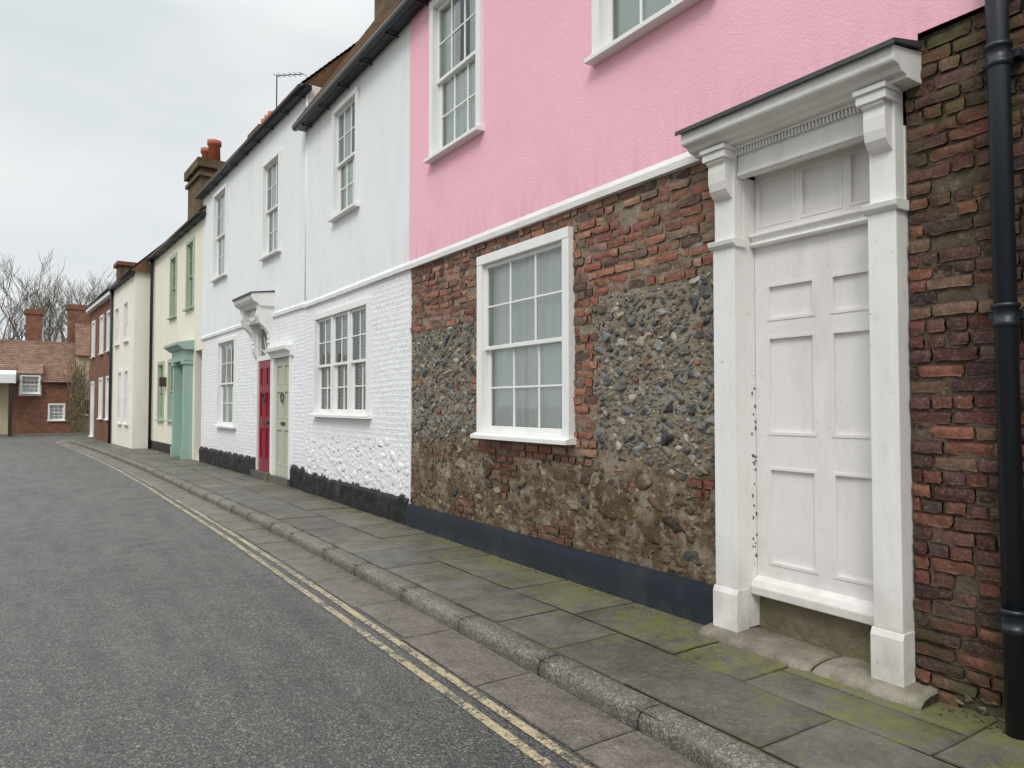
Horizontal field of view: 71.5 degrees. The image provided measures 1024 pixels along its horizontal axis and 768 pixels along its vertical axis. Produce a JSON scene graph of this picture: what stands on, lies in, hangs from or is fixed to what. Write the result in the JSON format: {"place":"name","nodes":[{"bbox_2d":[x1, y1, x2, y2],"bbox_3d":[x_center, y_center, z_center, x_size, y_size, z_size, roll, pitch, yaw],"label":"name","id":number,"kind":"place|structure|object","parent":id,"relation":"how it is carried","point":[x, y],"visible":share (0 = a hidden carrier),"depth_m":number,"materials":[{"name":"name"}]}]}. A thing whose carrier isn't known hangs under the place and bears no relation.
{"place":"outdoors","nodes":[
{"label":"outdoors","id":0,"kind":"place"},
{"bbox_2d":[0,432,88,436],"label":"pavement","id":1,"kind":"structure","parent":0,"point":[49,434],"depth_m":37.73,"materials":[{"name":"stone"}]},
{"bbox_2d":[0,383,8,433],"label":"porch wall","id":2,"kind":"structure","parent":1,"relation":"on","point":[4,394],"depth_m":37.37,"materials":[{"name":"beige paint"}]},
{"bbox_2d":[8,382,74,433],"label":"walls","id":3,"kind":"structure","parent":1,"relation":"on","point":[29,414],"depth_m":38.32,"materials":[{"name":"red brick"}]},
{"bbox_2d":[19,375,65,420],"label":"window frames","id":4,"kind":"structure","parent":3,"relation":"attached to","point":[38,392],"depth_m":38.16,"materials":[{"name":"white paint"}]},
{"bbox_2d":[50,406,62,418],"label":"curtains","id":5,"kind":"object","parent":4,"relation":"attached to","point":[56,410],"visible":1,"depth_m":38.85,"materials":[{"name":"white fabric"}]},
{"bbox_2d":[62,356,89,432],"bbox_3d":[-23.788,0.623,38.991,1.613,4.303,0.568,1,-2,-33],"label":"wall creeper","id":6,"kind":"object","parent":1,"relation":"on","point":[77,419],"depth_m":39.00,"materials":[{"name":"green plant"}]},
{"bbox_2d":[75,313,90,431],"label":"cottage","id":7,"kind":"structure","parent":1,"relation":"on","point":[82,343],"depth_m":40.47,"materials":[{"name":"orange brick"}]},
{"bbox_2d":[81,398,88,415],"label":"window frames","id":8,"kind":"structure","parent":7,"relation":"in","point":[85,398],"depth_m":40.38,"materials":[{"name":"white paint"}]},
{"bbox_2d":[24,304,85,315],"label":"chimney cap","id":9,"kind":"object","parent":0,"point":[41,312],"visible":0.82,"depth_m":41.13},
{"bbox_2d":[0,0,373,341],"label":"sky","id":10,"kind":"structure","parent":0,"point":[106,106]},
{"bbox_2d":[261,111,272,122],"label":"chimney pots","id":11,"kind":"object","parent":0,"point":[266,116],"visible":0.14,"depth_m":18.48,"materials":[{"name":"orange ceramic"}]},
{"bbox_2d":[0,435,688,767],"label":"road","id":12,"kind":"structure","parent":0,"point":[142,626],"depth_m":4.50,"materials":[{"name":"grey asphalt"}]},
{"bbox_2d":[8,383,12,435],"bbox_3d":[-25.898,1.327,36.716,0.150,2.750,0.150,1,-2,-33],"label":"post","id":13,"kind":"object","parent":12,"relation":"on","point":[10,410],"visible":1,"depth_m":36.66,"materials":[{"name":"brown wood"}]},
{"bbox_2d":[0,370,16,383],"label":"canopy","id":14,"kind":"object","parent":13,"relation":"on","point":[7,376],"visible":1,"depth_m":36.67,"materials":[{"name":"white paint"}]},
{"bbox_2d":[84,261,135,441],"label":"brick townhouse","id":15,"kind":"structure","parent":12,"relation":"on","point":[98,308],"depth_m":31.01,"materials":[{"name":"red brick"}]},
{"bbox_2d":[88,310,109,437],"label":"window frames","id":16,"kind":"structure","parent":15,"relation":"in","point":[101,339],"depth_m":31.02,"materials":[{"name":"white paint"}]},
{"bbox_2d":[108,290,112,442],"bbox_3d":[-15.922,-0.705,28.200,0.092,6.100,0.092,0,-2,-11],"label":"downpipe","id":17,"kind":"object","parent":15,"relation":"attached to","point":[110,366],"visible":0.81,"depth_m":28.17,"materials":[{"name":"black metal"}]},
{"bbox_2d":[56,440,591,767],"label":"double yellow lines","id":18,"kind":"object","parent":12,"relation":"on","point":[533,754],"visible":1,"depth_m":4.36,"materials":[{"name":"paint"}]},
{"bbox_2d":[60,440,702,767],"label":"gutter","id":19,"kind":"object","parent":12,"relation":"on","point":[574,724],"visible":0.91,"depth_m":4.39,"materials":[{"name":"stone"}]},
{"bbox_2d":[69,437,793,767],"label":"kerb","id":20,"kind":"structure","parent":12,"relation":"on","point":[712,748],"depth_m":4.25,"materials":[{"name":"stone"}]},
{"bbox_2d":[74,437,1023,767],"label":"pavement","id":21,"kind":"structure","parent":0,"point":[786,713],"depth_m":4.27,"materials":[{"name":"grey stone"}]},
{"bbox_2d":[111,271,153,448],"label":"walls","id":22,"kind":"structure","parent":21,"relation":"on","point":[132,355],"depth_m":24.93,"materials":[{"name":"beige paint"}]},
{"bbox_2d":[113,299,128,424],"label":"window frames","id":23,"kind":"structure","parent":22,"relation":"attached to","point":[126,371],"depth_m":26.18,"materials":[{"name":"white paint"}]},
{"bbox_2d":[112,271,134,290],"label":"fascia","id":24,"kind":"structure","parent":22,"relation":"attached to","point":[124,280],"depth_m":26.05,"materials":[{"name":"black wood"}]},
{"bbox_2d":[108,271,131,290],"bbox_3d":[-14.645,-3.807,26.500,0.100,0.095,4.800,1,-2,-37],"label":"gutter","id":25,"kind":"object","parent":24,"relation":"attached to","point":[120,280],"visible":1,"depth_m":26.03,"materials":[{"name":"black metal"}]},
{"bbox_2d":[148,261,153,448],"bbox_3d":[-12.556,-1.024,24.617,0.194,6.522,0.105,1,-2,-33],"label":"downpipe","id":26,"kind":"object","parent":21,"relation":"on","point":[150,352],"visible":1,"depth_m":24.61,"materials":[{"name":"black metal"}]},
{"bbox_2d":[151,440,171,453],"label":"plinth","id":27,"kind":"structure","parent":21,"relation":"on","point":[160,446],"depth_m":23.16,"materials":[{"name":"grey paint"}]},
{"bbox_2d":[151,219,204,460],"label":"walls","id":28,"kind":"structure","parent":21,"relation":"on","point":[184,326],"depth_m":21.46,"materials":[{"name":"beige paint"}]},
{"bbox_2d":[159,377,166,386],"bbox_3d":[-11.187,-0.067,22.770,0.200,0.300,0.150,1,-2,-36],"label":"sign","id":29,"kind":"object","parent":28,"relation":"attached to","point":[162,381],"visible":1,"depth_m":22.70,"materials":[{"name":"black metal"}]},
{"bbox_2d":[154,236,194,421],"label":"window frames","id":30,"kind":"structure","parent":28,"relation":"attached to","point":[190,274],"depth_m":22.41,"materials":[{"name":"wood"}]},
{"bbox_2d":[150,211,205,261],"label":"fascia","id":31,"kind":"structure","parent":28,"relation":"attached to","point":[184,231],"depth_m":21.15,"materials":[{"name":"black wood"}]},
{"bbox_2d":[147,211,200,260],"bbox_3d":[-10.488,-4.427,21.831,0.100,0.095,7.600,1,-2,-36],"label":"gutter","id":32,"kind":"object","parent":31,"relation":"attached to","point":[183,227],"visible":0.94,"depth_m":21.00,"materials":[{"name":"black metal"}]},
{"bbox_2d":[163,340,194,459],"bbox_3d":[-9.507,0.450,20.336,0.642,3.320,1.891,1,-2,-33],"label":"door surround","id":33,"kind":"object","parent":28,"relation":"attached to","point":[182,352],"visible":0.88,"depth_m":19.81,"materials":[{"name":"green wood"}]},
{"bbox_2d":[199,446,304,489],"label":"plinth","id":34,"kind":"structure","parent":21,"relation":"on","point":[240,463],"depth_m":16.04,"materials":[{"name":"black paint"}]},
{"bbox_2d":[201,308,305,468],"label":"wall","id":35,"kind":"structure","parent":21,"relation":"on","point":[287,315],"depth_m":15.43,"materials":[{"name":"white brick"}]},
{"bbox_2d":[200,302,304,339],"bbox_3d":[-5.957,-1.317,15.786,0.065,0.100,8.060,1,-2,-36],"label":"band","id":36,"kind":"object","parent":35,"relation":"attached to","point":[278,313],"visible":0.53,"depth_m":14.94,"materials":[{"name":"white paint"}]},
{"bbox_2d":[201,312,305,466],"bbox_3d":[-5.942,0.193,15.751,0.027,2.780,8.014,1,-2,-36],"label":"brickwork","id":37,"kind":"object","parent":35,"relation":"attached to","point":[208,413],"visible":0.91,"depth_m":15.47,"materials":[{"name":"white brick"}]},
{"bbox_2d":[233,292,274,357],"bbox_3d":[-5.245,-1.188,14.421,0.516,1.240,1.319,1,-2,-33],"label":"hood","id":38,"kind":"object","parent":35,"relation":"attached to","point":[256,309],"visible":1,"depth_m":14.04,"materials":[{"name":"white paint"}]},
{"bbox_2d":[232,290,274,301],"bbox_3d":[-5.255,-1.783,14.432,0.543,0.110,1.360,1,-2,-33],"label":"hood top","id":39,"kind":"object","parent":38,"relation":"on","point":[248,293],"visible":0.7,"depth_m":13.97,"materials":[{"name":"grey metal"}]},
{"bbox_2d":[202,84,320,335],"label":"wall","id":40,"kind":"structure","parent":35,"relation":"on","point":[282,273],"depth_m":15.07,"materials":[{"name":"white paint"}]},
{"bbox_2d":[209,149,281,428],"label":"window frames","id":41,"kind":"structure","parent":40,"relation":"attached to","point":[268,165],"depth_m":16.74,"materials":[{"name":"white paint"}]},
{"bbox_2d":[220,165,277,421],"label":"curtains","id":42,"kind":"object","parent":41,"relation":"attached to","point":[229,345],"visible":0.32,"depth_m":17.19,"materials":[{"name":"white fabric"}]},
{"bbox_2d":[198,83,311,199],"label":"fascia","id":43,"kind":"structure","parent":40,"relation":"attached to","point":[303,93],"depth_m":14.63,"materials":[{"name":"black wood"}]},
{"bbox_2d":[194,83,304,199],"bbox_3d":[-6.097,-5.128,15.824,0.100,0.095,8.300,1,-2,-36],"label":"gutter","id":44,"kind":"object","parent":43,"relation":"on","point":[290,98],"visible":1,"depth_m":14.66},
{"bbox_2d":[232,180,277,381],"bbox_3d":[-5.735,-1.913,16.106,0.431,5.730,5.130,1,-2,-36],"label":"room","id":45,"kind":"object","parent":40,"relation":"attached to","point":[233,343],"depth_m":17.67,"materials":[{"name":"paint"}]},
{"bbox_2d":[304,95,308,299],"bbox_3d":[-3.634,-3.299,12.575,0.035,3.650,0.040,1,-2,-33],"label":"conduit","id":46,"kind":"object","parent":40,"relation":"attached to","point":[307,96],"visible":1,"depth_m":12.56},
{"bbox_2d":[256,326,293,478],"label":"door frames","id":47,"kind":"structure","parent":35,"relation":"attached to","point":[274,353],"depth_m":13.95,"materials":[{"name":"white wood"}]},
{"bbox_2d":[258,360,269,471],"bbox_3d":[-5.025,0.645,14.500,0.023,2.260,0.880,1,-2,-36],"label":"door","id":48,"kind":"structure","parent":47,"relation":"in","point":[264,429],"depth_m":14.54,"materials":[{"name":"red wood"}]},
{"bbox_2d":[262,392,283,402],"bbox_3d":[-4.721,0.271,14.027,0.028,0.194,1.308,1,-2,-36],"label":"knocker","id":49,"kind":"object","parent":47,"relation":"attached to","point":[281,397],"visible":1,"depth_m":13.61,"materials":[{"name":"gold metal"}]},
{"bbox_2d":[275,356,288,477],"bbox_3d":[-4.358,0.627,13.575,0.023,2.280,0.940,1,-2,-36],"label":"door","id":50,"kind":"structure","parent":47,"relation":"in","point":[281,431],"depth_m":13.64,"materials":[{"name":"white paint"}]},
{"bbox_2d":[251,469,289,486],"bbox_3d":[-4.635,1.867,14.048,0.400,0.210,2.250,1,-2,-36],"label":"step","id":51,"kind":"object","parent":21,"relation":"on","point":[268,477],"visible":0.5,"depth_m":13.88,"materials":[{"name":"stone"}]},
{"bbox_2d":[302,472,408,524],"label":"plinth","id":52,"kind":"structure","parent":21,"relation":"on","point":[379,503],"depth_m":10.22,"materials":[{"name":"black paint"}]},
{"bbox_2d":[305,269,412,503],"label":"wall","id":53,"kind":"structure","parent":21,"relation":"on","point":[375,470],"depth_m":9.76,"materials":[{"name":"white brick"}]},
{"bbox_2d":[303,262,409,307],"bbox_3d":[-2.460,-1.439,10.723,0.070,0.100,4.295,1,-2,-33],"label":"band","id":54,"kind":"object","parent":53,"relation":"attached to","point":[393,271],"visible":0.88,"depth_m":10.26,"materials":[{"name":"white paint"}]},
{"bbox_2d":[304,431,409,497],"bbox_3d":[-2.461,1.138,10.683,0.023,0.826,4.358,1,-2,-33],"label":"rubble","id":55,"kind":"object","parent":53,"relation":"attached to","point":[368,479],"visible":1,"depth_m":10.28,"materials":[{"name":"white stone"}]},
{"bbox_2d":[305,23,409,301],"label":"wall","id":56,"kind":"structure","parent":53,"relation":"on","point":[368,237],"depth_m":10.09,"materials":[{"name":"white paint"}]},
{"bbox_2d":[309,86,371,418],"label":"window frames","id":57,"kind":"structure","parent":56,"relation":"attached to","point":[340,390],"depth_m":11.07,"materials":[{"name":"white paint"}]},
{"bbox_2d":[342,110,352,209],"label":"curtains","id":58,"kind":"object","parent":57,"relation":"attached to","point":[350,163],"visible":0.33,"depth_m":11.14,"materials":[{"name":"grey fabric"}]},
{"bbox_2d":[327,108,364,373],"bbox_3d":[-2.362,-1.909,11.241,0.434,4.750,2.260,1,-2,-33],"label":"room","id":59,"kind":"object","parent":56,"relation":"attached to","point":[353,140],"depth_m":11.48,"materials":[{"name":"paint"}]},
{"bbox_2d":[305,274,409,448],"bbox_3d":[-2.446,-0.238,10.705,0.027,2.240,4.234,1,-2,-33],"label":"brickwork","id":60,"kind":"object","parent":53,"relation":"attached to","point":[404,356],"visible":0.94,"depth_m":9.63,"materials":[{"name":"white brick"}]},
{"bbox_2d":[409,0,984,260],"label":"wall","id":61,"kind":"structure","parent":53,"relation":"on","point":[562,121],"depth_m":5.99,"materials":[{"name":"pink paint"}]},
{"bbox_2d":[298,0,428,131],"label":"fascia","id":62,"kind":"structure","parent":61,"relation":"attached to","point":[403,22],"depth_m":10.03,"materials":[{"name":"black wood"}]},
{"bbox_2d":[292,0,415,130],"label":"gutter","id":63,"kind":"object","parent":62,"relation":"on","point":[400,11],"visible":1,"depth_m":9.99,"materials":[{"name":"black plastic"}]},
{"bbox_2d":[452,0,470,78],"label":"room","id":64,"kind":"object","parent":61,"relation":"attached to","point":[467,27],"visible":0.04,"depth_m":8.60,"materials":[{"name":"paint"}]},
{"bbox_2d":[408,152,701,268],"bbox_3d":[0.140,-1.550,6.794,0.100,0.097,5.120,1,-2,-33],"label":"band","id":65,"kind":"object","parent":61,"relation":"attached to","point":[685,160],"visible":0.59,"depth_m":6.13,"materials":[{"name":"white paint"}]},
{"bbox_2d":[423,0,700,444],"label":"window frames","id":66,"kind":"structure","parent":61,"relation":"attached to","point":[605,45],"depth_m":7.00,"materials":[{"name":"white paint"}]},
{"bbox_2d":[443,0,670,428],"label":"curtains","id":67,"kind":"object","parent":66,"relation":"attached to","point":[549,263],"visible":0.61,"depth_m":6.98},
{"bbox_2d":[982,0,1023,740],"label":"drainpipe","id":68,"kind":"object","parent":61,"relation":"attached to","point":[1006,316],"visible":0.99,"depth_m":3.26,"materials":[{"name":"black metal"}]},
{"bbox_2d":[406,504,713,624],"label":"plinth","id":69,"kind":"structure","parent":21,"relation":"on","point":[683,598],"depth_m":5.95,"materials":[{"name":"black paint"}]},
{"bbox_2d":[409,504,713,586],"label":"plinth top","id":70,"kind":"structure","parent":69,"relation":"on","point":[670,574],"depth_m":5.92,"materials":[{"name":"black paint"}]},
{"bbox_2d":[335,502,1004,733],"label":"leaf litter","id":71,"kind":"object","parent":21,"relation":"on","point":[991,727],"visible":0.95,"depth_m":3.42,"materials":[{"name":"brown plant"}]},
{"bbox_2d":[698,622,938,709],"bbox_3d":[1.745,1.629,4.180,0.359,0.130,1.430,1,-2,-33],"label":"step","id":72,"kind":"object","parent":21,"relation":"on","point":[853,672],"visible":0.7,"depth_m":4.06,"materials":[{"name":"stone"}]},
{"bbox_2d":[681,44,921,687],"bbox_3d":[1.701,-0.077,4.253,0.410,3.310,1.435,1,-2,-33],"label":"surround","id":73,"kind":"object","parent":72,"relation":"on","point":[855,102],"visible":1,"depth_m":4.09,"materials":[{"name":"white paint"}]},
{"bbox_2d":[751,387,757,556],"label":"nail stains","id":74,"kind":"object","parent":73,"relation":"attached to","point":[754,456],"visible":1,"depth_m":4.66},
{"bbox_2d":[675,37,922,135],"bbox_3d":[1.620,-1.730,4.253,0.282,0.087,1.480,1,-2,-33],"label":"hood flashing","id":75,"kind":"object","parent":73,"relation":"attached to","point":[910,44],"visible":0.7,"depth_m":3.93,"materials":[{"name":"grey metal"}]},
{"bbox_2d":[755,142,873,601],"bbox_3d":[1.885,-0.051,4.304,0.033,2.680,0.960,1,-2,-33],"label":"door","id":76,"kind":"structure","parent":73,"relation":"attached to","point":[814,462],"depth_m":4.34,"materials":[{"name":"paint"}]},
{"bbox_2d":[756,596,871,661],"bbox_3d":[1.870,1.490,4.297,0.018,0.320,1.200,1,-2,-33],"label":"threshold","id":77,"kind":"object","parent":72,"relation":"on","point":[842,636],"visible":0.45,"depth_m":4.32,"materials":[{"name":"stone"}]},
{"bbox_2d":[905,0,1023,706],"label":"brickwork","id":78,"kind":"object","parent":21,"relation":"on","point":[942,46],"visible":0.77,"depth_m":3.57,"materials":[{"name":"brick"}]},
{"bbox_2d":[906,0,1023,718],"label":"mortar","id":79,"kind":"object","parent":21,"relation":"on","point":[952,181],"visible":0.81,"depth_m":3.58,"materials":[{"name":"brown concrete"}]},
{"bbox_2d":[952,694,1004,723],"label":"dead leaves","id":80,"kind":"object","parent":21,"relation":"on","point":[982,710],"visible":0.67,"depth_m":3.44,"materials":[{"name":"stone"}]},
{"bbox_2d":[411,167,715,583],"bbox_3d":[0.130,-0.007,6.783,0.031,3.020,5.050,1,-2,-33],"label":"rubble mortar","id":81,"kind":"object","parent":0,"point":[668,486],"visible":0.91,"depth_m":5.70,"materials":[{"name":"concrete"}]},
{"bbox_2d":[410,163,714,545],"bbox_3d":[0.127,-0.039,6.796,0.070,2.946,5.025,1,-2,-33],"label":"brickwork","id":82,"kind":"object","parent":81,"relation":"attached to","point":[660,236],"visible":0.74,"depth_m":5.98,"materials":[{"name":"brick"}]},
{"bbox_2d":[411,271,714,480],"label":"flints","id":83,"kind":"object","parent":81,"relation":"attached to","point":[683,350],"visible":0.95,"depth_m":5.51,"materials":[{"name":"grey stone"}]},
{"bbox_2d":[411,285,715,584],"bbox_3d":[0.131,0.380,6.792,0.098,2.206,5.036,1,-2,-33],"label":"rubble","id":84,"kind":"object","parent":81,"relation":"attached to","point":[643,481],"visible":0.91,"depth_m":5.84,"materials":[{"name":"stone"}]},
{"bbox_3d":[-7.892,-5.991,23.724,6.791,3.200,7.765,1,-2,-33],"label":"gable","id":85,"kind":"object","parent":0,"visible":0},
{"bbox_2d":[147,207,203,258],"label":"roof","id":86,"kind":"structure","parent":85,"relation":"attached to","point":[176,231],"depth_m":20.88,"materials":[{"name":"tile"}]},
{"bbox_2d":[184,156,224,218],"bbox_3d":[-8.921,-5.322,21.024,1.193,2.100,1.855,1,-2,-33],"label":"chimney","id":87,"kind":"object","parent":86,"relation":"on","point":[200,172],"visible":0.43,"depth_m":20.35,"materials":[{"name":"brick"}]},
{"bbox_2d":[200,139,221,160],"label":"chimney pots","id":88,"kind":"object","parent":87,"relation":"on","point":[211,150],"visible":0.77,"depth_m":20.62,"materials":[{"name":"orange ceramic"}]},
{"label":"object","id":89,"kind":"object","parent":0,"visible":0},
{"bbox_2d":[113,253,153,284],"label":"gable","id":90,"kind":"structure","parent":89,"relation":"on","point":[143,266],"depth_m":24.83,"materials":[{"name":"tile"}]},
{"bbox_2d":[108,243,162,287],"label":"roof","id":91,"kind":"structure","parent":89,"relation":"on","point":[126,272],"depth_m":25.34,"materials":[{"name":"tile"}]},
{"label":"ground","id":92,"kind":"structure","parent":0,"visible":0},
{"bbox_2d":[0,247,115,341],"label":"bare trees","id":93,"kind":"object","parent":92,"relation":"on","point":[49,331],"visible":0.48,"depth_m":61.12,"materials":[{"name":"brown plant"}]},
{"bbox_2d":[746,117,906,180],"bbox_3d":[2.051,0.133,4.426,0.350,3.200,1.250,1,-2,-33],"label":"jamb back","id":94,"kind":"object","parent":92,"relation":"on","point":[904,124],"depth_m":3.96,"materials":[{"name":"wood"}]},
{"bbox_2d":[903,5,984,117],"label":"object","id":95,"kind":"object","parent":92,"relation":"on","point":[950,22],"depth_m":4.23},
{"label":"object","id":96,"kind":"object","parent":92,"relation":"on","visible":0},
{"bbox_2d":[195,41,357,195],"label":"roof","id":97,"kind":"structure","parent":96,"relation":"on","point":[326,65],"depth_m":13.19,"materials":[{"name":"tile"}]},
{"bbox_2d":[247,124,259,137],"bbox_3d":[-6.320,-5.995,18.588,0.943,1.100,1.038,1,-2,-33],"label":"chimney","id":98,"kind":"object","parent":97,"relation":"on","point":[253,130],"visible":0.14,"depth_m":18.29,"materials":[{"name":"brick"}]},
{"bbox_2d":[273,72,306,106],"bbox_3d":[-4.825,-6.216,15.411,1.172,1.350,0.214,-2,-2,44],"label":"aerial","id":99,"kind":"object","parent":97,"relation":"attached to","point":[284,76],"visible":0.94,"depth_m":15.63,"materials":[{"name":"grey metal"}]},
{"bbox_2d":[305,48,351,87],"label":"gable","id":100,"kind":"structure","parent":96,"relation":"on","point":[321,78],"depth_m":12.85,"materials":[{"name":"tile"}]},
{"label":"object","id":101,"kind":"object","parent":92,"relation":"on","visible":0},
{"bbox_2d":[19,373,41,395],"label":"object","id":102,"kind":"object","parent":101,"relation":"on","point":[32,386],"visible":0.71,"depth_m":38.03,"materials":[{"name":"white paint"}]},
{"bbox_2d":[18,364,42,373],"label":"dormer roof","id":103,"kind":"structure","parent":102,"relation":"on","point":[31,368],"depth_m":38.21,"materials":[{"name":"brown tile"}]},
{"bbox_2d":[0,339,78,382],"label":"roof","id":104,"kind":"structure","parent":101,"relation":"on","point":[54,358],"depth_m":39.61,"materials":[{"name":"red tile"}]},
{"bbox_2d":[25,304,89,342],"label":"chimney","id":105,"kind":"object","parent":104,"relation":"on","point":[33,327],"visible":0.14,"depth_m":41.63,"materials":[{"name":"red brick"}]},
{"bbox_3d":[-0.297,-6.753,12.381,5.610,4.322,4.365,1,-2,-33],"label":"gable","id":106,"kind":"object","parent":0,"visible":0},
{"bbox_2d":[294,0,402,122],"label":"roof","id":107,"kind":"structure","parent":106,"relation":"attached to","point":[370,31],"depth_m":11.12,"materials":[{"name":"tile"}]},
{"bbox_2d":[374,0,395,24],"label":"chimney","id":108,"kind":"object","parent":107,"relation":"on","point":[381,7],"depth_m":11.20,"materials":[{"name":"brick"}]}
]}

